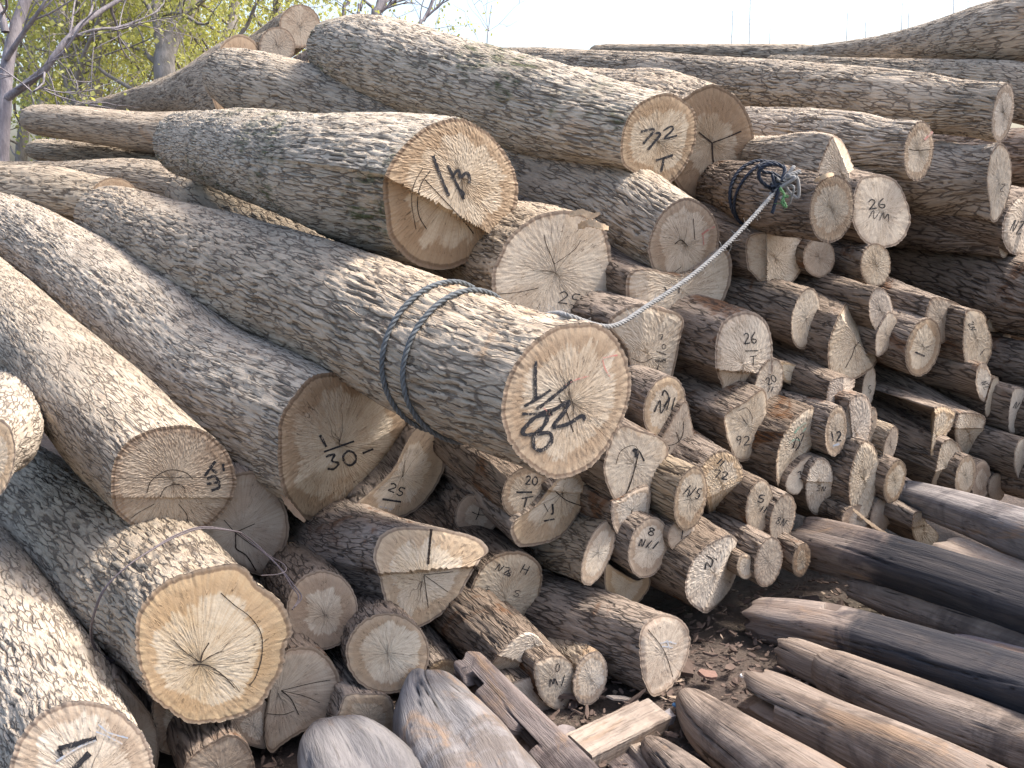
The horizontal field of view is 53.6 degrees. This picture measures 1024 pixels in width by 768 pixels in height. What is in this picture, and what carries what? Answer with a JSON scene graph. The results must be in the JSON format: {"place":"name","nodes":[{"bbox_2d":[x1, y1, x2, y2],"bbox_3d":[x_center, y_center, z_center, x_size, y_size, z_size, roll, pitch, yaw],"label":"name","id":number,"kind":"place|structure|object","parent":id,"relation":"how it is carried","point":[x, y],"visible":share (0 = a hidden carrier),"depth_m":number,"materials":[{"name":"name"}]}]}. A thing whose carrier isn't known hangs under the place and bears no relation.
{"place":"outdoors","nodes":[
{"label":"outdoors","id":0,"kind":"place"},
{"bbox_2d":[0,0,1023,160],"label":"sky","id":1,"kind":"structure","parent":0,"point":[570,24],"materials":[{"name":"white"}]},
{"bbox_2d":[40,432,1023,767],"bbox_3d":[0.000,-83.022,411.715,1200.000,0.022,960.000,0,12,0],"label":"ground","id":2,"kind":"structure","parent":0,"point":[732,620],"depth_m":3.19,"materials":[{"name":"soil"}]},
{"bbox_2d":[0,524,154,767],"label":"log","id":3,"kind":"object","parent":2,"relation":"on","point":[63,703],"visible":0.96,"depth_m":2.16,"materials":[{"name":"brown wood"}]},
{"bbox_2d":[0,0,220,160],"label":"tree","id":4,"kind":"object","parent":2,"relation":"on","point":[16,33],"visible":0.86,"depth_m":6.76,"materials":[{"name":"grey plant"}]},
{"bbox_2d":[0,0,248,154],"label":"tree","id":5,"kind":"object","parent":2,"relation":"on","point":[87,42],"visible":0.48,"depth_m":11.49,"materials":[{"name":"green plant"}]},
{"bbox_2d":[0,0,405,127],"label":"tree","id":6,"kind":"object","parent":2,"relation":"on","point":[164,52],"visible":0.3,"depth_m":11.04,"materials":[{"name":"green plant"}]},
{"bbox_2d":[166,716,254,767],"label":"log","id":7,"kind":"object","parent":2,"relation":"on","point":[223,744],"visible":0.24,"depth_m":2.37,"materials":[{"name":"brown wood"}]},
{"bbox_2d":[0,445,292,724],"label":"log","id":8,"kind":"object","parent":7,"relation":"on","point":[194,627],"visible":0.84,"depth_m":2.40,"materials":[{"name":"brown wood"}]},
{"bbox_2d":[0,257,236,526],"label":"log","id":9,"kind":"object","parent":8,"relation":"on","point":[132,443],"visible":0.92,"depth_m":2.81,"materials":[{"name":"brown wood"}]},
{"bbox_2d":[0,368,43,494],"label":"log","id":10,"kind":"object","parent":9,"relation":"on","point":[21,424],"visible":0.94,"depth_m":2.67,"materials":[{"name":"grey wood"}]},
{"bbox_2d":[250,573,340,752],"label":"log","id":11,"kind":"object","parent":2,"relation":"on","point":[298,698],"visible":0.27,"depth_m":2.55,"materials":[{"name":"brown wood"}]},
{"bbox_2d":[201,460,288,575],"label":"log","id":12,"kind":"object","parent":11,"relation":"on","point":[255,511],"visible":0.22,"depth_m":2.97,"materials":[{"name":"brown wood"}]},
{"bbox_2d":[260,536,357,649],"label":"log","id":13,"kind":"object","parent":2,"relation":"on","point":[323,612],"visible":0.55,"depth_m":2.67,"materials":[{"name":"brown wood"}]},
{"bbox_2d":[297,715,420,767],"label":"hewn timber","id":14,"kind":"object","parent":2,"relation":"on","point":[351,741],"visible":0.99,"depth_m":2.21,"materials":[{"name":"grey wood"}]},
{"bbox_2d":[324,646,393,731],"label":"log","id":15,"kind":"object","parent":2,"relation":"on","point":[350,695],"visible":0.16,"depth_m":2.58,"materials":[{"name":"brown wood"}]},
{"bbox_2d":[337,594,429,693],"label":"log","id":16,"kind":"object","parent":2,"relation":"on","point":[383,646],"visible":0.57,"depth_m":2.60,"materials":[{"name":"brown wood"}]},
{"bbox_2d":[392,668,540,767],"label":"hewn timber","id":17,"kind":"object","parent":2,"relation":"on","point":[443,719],"visible":0.89,"depth_m":2.25,"materials":[{"name":"grey wood"}]},
{"bbox_2d":[401,490,542,615],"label":"log","id":18,"kind":"object","parent":2,"relation":"on","point":[508,570],"visible":0.2,"depth_m":3.04,"materials":[{"name":"brown wood"}]},
{"bbox_2d":[442,465,585,546],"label":"log","id":19,"kind":"object","parent":18,"relation":"on","point":[549,513],"visible":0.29,"depth_m":3.02,"materials":[{"name":"brown wood"}]},
{"bbox_2d":[433,434,548,515],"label":"log","id":20,"kind":"object","parent":19,"relation":"on","point":[509,488],"visible":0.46,"depth_m":2.97,"materials":[{"name":"brown wood"}]},
{"bbox_2d":[453,651,598,767],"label":"notched beam","id":21,"kind":"structure","parent":2,"relation":"on","point":[542,738],"depth_m":2.46,"materials":[{"name":"brown wood"}]},
{"bbox_2d":[502,601,573,709],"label":"log","id":22,"kind":"object","parent":2,"relation":"on","point":[547,667],"visible":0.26,"depth_m":2.77,"materials":[{"name":"brown wood"}]},
{"bbox_2d":[429,585,544,669],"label":"log","id":23,"kind":"object","parent":22,"relation":"on","point":[494,630],"visible":0.29,"depth_m":2.81,"materials":[{"name":"brown wood"}]},
{"bbox_2d":[249,567,858,767],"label":"bark litter","id":24,"kind":"object","parent":2,"relation":"on","point":[732,649],"visible":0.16,"depth_m":3.10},
{"bbox_2d":[525,571,690,696],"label":"log","id":25,"kind":"object","parent":2,"relation":"on","point":[639,646],"visible":0.43,"depth_m":2.89,"materials":[{"name":"brown wood"}]},
{"bbox_2d":[287,498,487,626],"bbox_3d":[-0.590,0.472,3.382,0.416,0.432,1.404,-7,13,-30],"label":"log","id":26,"kind":"object","parent":25,"relation":"on","point":[419,573],"visible":0.53,"depth_m":2.83,"materials":[{"name":"brown wood"}]},
{"bbox_2d":[0,193,406,519],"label":"log","id":27,"kind":"object","parent":26,"relation":"on","point":[308,438],"visible":0.84,"depth_m":3.10,"materials":[{"name":"brown wood"}]},
{"bbox_2d":[0,164,134,221],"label":"log","id":28,"kind":"object","parent":27,"relation":"on","point":[60,191],"visible":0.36,"depth_m":4.98,"materials":[{"name":"brown wood"}]},
{"bbox_2d":[73,186,631,478],"bbox_3d":[-0.896,-0.350,3.562,0.417,0.660,3.260,-9,15,-38],"label":"log","id":29,"kind":"object","parent":27,"relation":"on","point":[545,394],"visible":0.87,"depth_m":2.62,"materials":[{"name":"beige wood"}]},
{"bbox_2d":[379,165,800,444],"bbox_3d":[0.309,-0.208,2.678,1.302,0.734,0.479,-4,12,-19],"label":"rope","id":30,"kind":"object","parent":29,"relation":"attached to","point":[790,177],"visible":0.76,"depth_m":2.61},
{"bbox_2d":[347,423,444,516],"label":"log","id":31,"kind":"object","parent":26,"relation":"on","point":[402,478],"visible":0.29,"depth_m":3.19,"materials":[{"name":"brown wood"}]},
{"bbox_2d":[520,517,615,585],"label":"log","id":32,"kind":"object","parent":25,"relation":"on","point":[580,549],"visible":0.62,"depth_m":3.01,"materials":[{"name":"beige wood"}]},
{"bbox_2d":[495,526,650,602],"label":"log","id":33,"kind":"object","parent":25,"relation":"on","point":[615,578],"visible":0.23,"depth_m":3.11,"materials":[{"name":"brown wood"}]},
{"bbox_2d":[577,511,666,577],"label":"log","id":34,"kind":"object","parent":33,"relation":"on","point":[640,548],"visible":0.3,"depth_m":3.01,"materials":[{"name":"brown wood"}]},
{"bbox_2d":[580,484,650,534],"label":"log","id":35,"kind":"object","parent":34,"relation":"on","point":[596,504],"visible":0.16,"depth_m":3.00,"materials":[{"name":"brown wood"}]},
{"bbox_2d":[578,418,668,498],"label":"log","id":36,"kind":"object","parent":35,"relation":"on","point":[633,455],"visible":0.24,"depth_m":2.95,"materials":[{"name":"brown wood"}]},
{"bbox_2d":[566,698,670,767],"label":"plank","id":37,"kind":"object","parent":2,"relation":"on","point":[610,737],"visible":0.82,"depth_m":2.59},
{"bbox_2d":[649,516,737,612],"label":"log","id":38,"kind":"object","parent":2,"relation":"on","point":[693,571],"visible":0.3,"depth_m":3.08,"materials":[{"name":"brown wood"}]},
{"bbox_2d":[649,509,695,549],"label":"log","id":39,"kind":"object","parent":38,"relation":"on","point":[673,534],"visible":0.16,"depth_m":3.05,"materials":[{"name":"brown wood"}]},
{"bbox_2d":[650,454,707,530],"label":"log","id":40,"kind":"object","parent":39,"relation":"on","point":[678,489],"visible":0.27,"depth_m":3.01,"materials":[{"name":"beige wood"}]},
{"bbox_2d":[675,688,845,767],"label":"old post","id":41,"kind":"object","parent":2,"relation":"on","point":[718,733],"visible":1,"depth_m":2.43,"materials":[{"name":"brown wood"}]},
{"bbox_2d":[777,532,810,576],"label":"log","id":42,"kind":"object","parent":2,"relation":"on","point":[796,552],"visible":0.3,"depth_m":3.35,"materials":[{"name":"brown wood"}]},
{"bbox_2d":[763,484,795,538],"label":"log","id":43,"kind":"object","parent":42,"relation":"on","point":[780,516],"visible":0.18,"depth_m":3.34,"materials":[{"name":"brown wood"}]},
{"bbox_2d":[671,429,743,512],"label":"log","id":44,"kind":"object","parent":43,"relation":"on","point":[721,468],"visible":0.16,"depth_m":3.19,"materials":[{"name":"brown wood"}]},
{"bbox_2d":[658,399,693,454],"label":"log","id":45,"kind":"object","parent":44,"relation":"on","point":[676,428],"visible":0.2,"depth_m":3.17,"materials":[{"name":"brown wood"}]},
{"bbox_2d":[624,365,685,434],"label":"log","id":46,"kind":"object","parent":45,"relation":"on","point":[656,396],"visible":0.27,"depth_m":3.12,"materials":[{"name":"brown wood"}]},
{"bbox_2d":[571,290,683,375],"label":"log","id":47,"kind":"object","parent":46,"relation":"on","point":[651,337],"visible":0.2,"depth_m":3.21,"materials":[{"name":"brown wood"}]},
{"bbox_2d":[402,200,611,313],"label":"log","id":48,"kind":"object","parent":47,"relation":"on","point":[533,255],"visible":0.37,"depth_m":3.20,"materials":[{"name":"beige wood"}]},
{"bbox_2d":[0,158,174,195],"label":"log","id":49,"kind":"object","parent":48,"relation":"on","point":[152,176],"visible":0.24,"depth_m":5.24,"materials":[{"name":"beige wood"}]},
{"bbox_2d":[163,174,333,240],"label":"log","id":50,"kind":"object","parent":48,"relation":"on","point":[184,189],"visible":0.07,"depth_m":4.74,"materials":[{"name":"brown wood"}]},
{"bbox_2d":[25,139,157,161],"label":"log","id":51,"kind":"object","parent":50,"relation":"on","point":[55,150],"visible":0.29,"depth_m":5.83,"materials":[{"name":"brown wood"}]},
{"bbox_2d":[19,104,180,153],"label":"log","id":52,"kind":"object","parent":51,"relation":"on","point":[130,130],"visible":0.39,"depth_m":5.47,"materials":[{"name":"beige wood"}]},
{"bbox_2d":[74,34,258,111],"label":"log","id":53,"kind":"object","parent":51,"relation":"on","point":[183,89],"visible":0.4,"depth_m":6.42,"materials":[{"name":"beige wood"}]},
{"bbox_2d":[152,107,518,269],"bbox_3d":[-0.935,-0.811,3.917,0.594,0.594,2.464,-9,15,-38],"label":"log","id":54,"kind":"object","parent":48,"relation":"on","point":[435,191],"visible":0.99,"depth_m":3.11,"materials":[{"name":"brown wood"}]},
{"bbox_2d":[737,669,1006,767],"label":"forked post","id":55,"kind":"object","parent":2,"relation":"on","point":[844,733],"visible":0.88,"depth_m":2.48,"materials":[{"name":"brown wood"}]},
{"bbox_2d":[742,597,1023,713],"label":"tarred beam","id":56,"kind":"structure","parent":2,"relation":"on","point":[985,671],"depth_m":2.86,"materials":[{"name":"grey wood"}]},
{"bbox_2d":[774,637,1023,767],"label":"old post","id":57,"kind":"object","parent":2,"relation":"on","point":[989,730],"visible":0.88,"depth_m":2.64,"materials":[{"name":"brown wood"}]},
{"bbox_2d":[884,500,938,545],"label":"log","id":58,"kind":"object","parent":2,"relation":"on","point":[907,521],"visible":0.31,"depth_m":3.65,"materials":[{"name":"brown wood"}]},
{"bbox_2d":[866,496,889,530],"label":"log","id":59,"kind":"object","parent":58,"relation":"on","point":[878,518],"visible":0.15,"depth_m":3.64,"materials":[{"name":"brown wood"}]},
{"bbox_2d":[796,496,867,527],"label":"log","id":60,"kind":"object","parent":59,"relation":"on","point":[831,508],"visible":0.21,"depth_m":3.57,"materials":[{"name":"brown wood"}]},
{"bbox_2d":[781,451,833,514],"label":"log","id":61,"kind":"object","parent":60,"relation":"on","point":[817,480],"visible":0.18,"depth_m":3.50,"materials":[{"name":"brown wood"}]},
{"bbox_2d":[835,389,871,439],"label":"log","id":62,"kind":"object","parent":61,"relation":"on","point":[856,406],"visible":0.2,"depth_m":3.47,"materials":[{"name":"brown wood"}]},
{"bbox_2d":[772,344,854,402],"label":"log","id":63,"kind":"object","parent":62,"relation":"on","point":[810,378],"visible":0.19,"depth_m":3.49,"materials":[{"name":"brown wood"}]},
{"bbox_2d":[771,280,877,378],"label":"log","id":64,"kind":"object","parent":63,"relation":"on","point":[834,342],"visible":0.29,"depth_m":3.52,"materials":[{"name":"brown wood"}]},
{"bbox_2d":[724,275,819,348],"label":"log","id":65,"kind":"object","parent":64,"relation":"on","point":[785,310],"visible":0.34,"depth_m":3.48,"materials":[{"name":"brown wood"}]},
{"bbox_2d":[697,200,801,281],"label":"log","id":66,"kind":"object","parent":65,"relation":"on","point":[757,255],"visible":0.28,"depth_m":3.51,"materials":[{"name":"brown wood"}]},
{"bbox_2d":[810,437,878,519],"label":"log","id":67,"kind":"object","parent":60,"relation":"on","point":[854,463],"visible":0.23,"depth_m":3.52,"materials":[{"name":"brown wood"}]},
{"bbox_2d":[740,394,813,488],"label":"log","id":68,"kind":"object","parent":67,"relation":"on","point":[781,442],"visible":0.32,"depth_m":3.39,"materials":[{"name":"brown wood"}]},
{"bbox_2d":[673,372,766,461],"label":"log","id":69,"kind":"object","parent":68,"relation":"on","point":[730,418],"visible":0.32,"depth_m":3.35,"materials":[{"name":"brown wood"}]},
{"bbox_2d":[670,294,773,388],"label":"log","id":70,"kind":"object","parent":69,"relation":"on","point":[722,344],"visible":0.35,"depth_m":3.30,"materials":[{"name":"brown wood"}]},
{"bbox_2d":[202,48,719,272],"bbox_3d":[-0.449,-1.111,4.612,0.514,1.094,3.484,-10,15,-40],"label":"log","id":71,"kind":"object","parent":70,"relation":"on","point":[652,219],"visible":0.64,"depth_m":3.62,"materials":[{"name":"brown wood"}]},
{"bbox_2d":[306,14,696,182],"bbox_3d":[-0.232,-1.279,4.351,0.460,0.824,2.444,-9,15,-37],"label":"log","id":72,"kind":"object","parent":71,"relation":"on","point":[519,102],"visible":0.93,"depth_m":3.80,"materials":[{"name":"brown wood"}]},
{"bbox_2d":[518,194,731,308],"bbox_3d":[0.081,-0.583,4.034,0.486,0.550,1.718,-8,14,-34],"label":"log","id":73,"kind":"object","parent":70,"relation":"on","point":[627,276],"visible":0.25,"depth_m":3.36,"materials":[{"name":"brown wood"}]},
{"bbox_2d":[898,480,1023,560],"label":"old post","id":74,"kind":"object","parent":58,"relation":"on","point":[996,525],"visible":0.9,"depth_m":3.37,"materials":[{"name":"grey wood"}]},
{"bbox_2d":[846,578,1023,646],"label":"old post","id":75,"kind":"object","parent":2,"relation":"on","point":[888,602],"visible":0.59,"depth_m":3.08,"materials":[{"name":"brown wood"}]},
{"bbox_2d":[790,516,1023,633],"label":"tarred beam","id":76,"kind":"structure","parent":75,"relation":"on","point":[989,591],"depth_m":3.09,"materials":[{"name":"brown wood"}]},
{"bbox_2d":[990,464,1023,498],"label":"log","id":77,"kind":"object","parent":2,"relation":"on","point":[1012,486],"visible":0.19,"depth_m":3.91,"materials":[{"name":"brown wood"}]},
{"bbox_2d":[985,471,1003,500],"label":"log","id":78,"kind":"object","parent":77,"relation":"on","point":[994,490],"visible":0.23,"depth_m":3.94,"materials":[{"name":"brown wood"}]},
{"bbox_2d":[970,457,990,496],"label":"log","id":79,"kind":"object","parent":78,"relation":"on","point":[983,473],"visible":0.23,"depth_m":3.85,"materials":[{"name":"brown wood"}]},
{"bbox_2d":[871,396,961,484],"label":"log","id":80,"kind":"object","parent":79,"relation":"on","point":[913,434],"visible":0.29,"depth_m":3.74,"materials":[{"name":"brown wood"}]},
{"bbox_2d":[875,380,955,456],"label":"log","id":81,"kind":"object","parent":80,"relation":"on","point":[937,418],"visible":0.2,"depth_m":3.71,"materials":[{"name":"brown wood"}]},
{"bbox_2d":[874,307,941,376],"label":"log","id":82,"kind":"object","parent":81,"relation":"on","point":[914,347],"visible":0.3,"depth_m":3.64,"materials":[{"name":"brown wood"}]},
{"bbox_2d":[858,311,897,356],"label":"log","id":83,"kind":"object","parent":82,"relation":"on","point":[875,342],"visible":0.23,"depth_m":3.61,"materials":[{"name":"brown wood"}]},
{"bbox_2d":[795,273,892,329],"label":"log","id":84,"kind":"object","parent":83,"relation":"on","point":[870,306],"visible":0.27,"depth_m":3.56,"materials":[{"name":"brown wood"}]},
{"bbox_2d":[795,238,834,277],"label":"log","id":85,"kind":"object","parent":84,"relation":"on","point":[815,258],"visible":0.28,"depth_m":3.59,"materials":[{"name":"brown wood"}]},
{"bbox_2d":[568,65,753,199],"bbox_3d":[0.265,-1.171,4.567,0.439,0.719,2.029,-7,13,-30],"label":"log","id":86,"kind":"object","parent":85,"relation":"on","point":[724,128],"visible":0.35,"depth_m":3.78,"materials":[{"name":"beige wood"}]},
{"bbox_2d":[695,160,854,242],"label":"log","id":87,"kind":"object","parent":85,"relation":"on","point":[821,210],"visible":0.82,"depth_m":3.25,"materials":[{"name":"brown wood"}]},
{"bbox_2d":[878,277,959,343],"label":"log","id":88,"kind":"object","parent":82,"relation":"on","point":[911,299],"visible":0.23,"depth_m":3.67,"materials":[{"name":"brown wood"}]},
{"bbox_2d":[830,239,890,285],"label":"log","id":89,"kind":"object","parent":88,"relation":"on","point":[869,264],"visible":0.26,"depth_m":3.70,"materials":[{"name":"brown wood"}]},
{"bbox_2d":[841,167,910,247],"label":"log","id":90,"kind":"object","parent":89,"relation":"on","point":[882,214],"visible":0.23,"depth_m":3.61,"materials":[{"name":"brown wood"}]},
{"bbox_2d":[740,131,854,182],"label":"log","id":91,"kind":"object","parent":90,"relation":"on","point":[817,152],"visible":0.41,"depth_m":3.53,"materials":[{"name":"beige wood"}]},
{"bbox_2d":[968,425,1023,478],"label":"log","id":92,"kind":"object","parent":78,"relation":"on","point":[998,450],"visible":0.23,"depth_m":3.85,"materials":[{"name":"brown wood"}]},
{"bbox_2d":[873,365,985,453],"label":"log","id":93,"kind":"object","parent":92,"relation":"on","point":[966,430],"visible":0.22,"depth_m":3.85,"materials":[{"name":"brown wood"}]},
{"bbox_2d":[875,356,990,401],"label":"log","id":94,"kind":"object","parent":93,"relation":"on","point":[971,378],"visible":0.26,"depth_m":3.81,"materials":[{"name":"brown wood"}]},
{"bbox_2d":[938,304,992,363],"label":"log","id":95,"kind":"object","parent":94,"relation":"on","point":[967,335],"visible":0.24,"depth_m":3.72,"materials":[{"name":"brown wood"}]},
{"bbox_2d":[985,383,1023,436],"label":"log","id":96,"kind":"object","parent":77,"relation":"on","point":[1019,425],"visible":0.06,"depth_m":3.87,"materials":[{"name":"brown wood"}]},
{"bbox_2d":[987,336,1023,385],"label":"log","id":97,"kind":"object","parent":96,"relation":"on","point":[1005,363],"visible":0.26,"depth_m":3.99,"materials":[{"name":"brown wood"}]},
{"bbox_2d":[990,331,1010,337],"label":"log","id":98,"kind":"object","parent":97,"relation":"on","point":[1000,333],"visible":0.06,"depth_m":4.13,"materials":[{"name":"brown wood"}]},
{"bbox_2d":[885,246,1023,337],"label":"log","id":99,"kind":"object","parent":98,"relation":"on","point":[991,288],"visible":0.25,"depth_m":4.08,"materials":[{"name":"brown wood"}]},
{"bbox_2d":[895,225,1007,257],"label":"log","id":100,"kind":"object","parent":99,"relation":"on","point":[926,238],"visible":0.18,"depth_m":4.09,"materials":[{"name":"brown wood"}]},
{"bbox_2d":[896,140,1011,222],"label":"log","id":101,"kind":"object","parent":100,"relation":"on","point":[966,180],"visible":0.52,"depth_m":3.87,"materials":[{"name":"beige wood"}]},
{"bbox_2d":[502,47,1014,142],"bbox_3d":[0.849,-1.606,5.383,0.358,0.734,3.939,-7,14,-32],"label":"log","id":102,"kind":"object","parent":101,"relation":"on","point":[946,105],"visible":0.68,"depth_m":4.33,"materials":[{"name":"beige wood"}]},
{"bbox_2d":[909,185,1023,255],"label":"log","id":103,"kind":"object","parent":99,"relation":"on","point":[1005,232],"visible":0.19,"depth_m":3.93,"materials":[{"name":"brown wood"}]},
{"bbox_2d":[744,106,933,180],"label":"log","id":104,"kind":"object","parent":103,"relation":"on","point":[897,149],"visible":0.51,"depth_m":3.70,"materials":[{"name":"beige wood"}]},
{"bbox_2d":[767,54,1023,125],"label":"log","id":105,"kind":"object","parent":103,"relation":"on","point":[1011,72],"visible":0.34,"depth_m":4.87,"materials":[{"name":"beige wood"}]},
{"bbox_2d":[792,0,1023,61],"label":"log","id":106,"kind":"object","parent":105,"relation":"on","point":[993,29],"visible":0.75,"depth_m":5.05,"materials":[{"name":"beige wood"}]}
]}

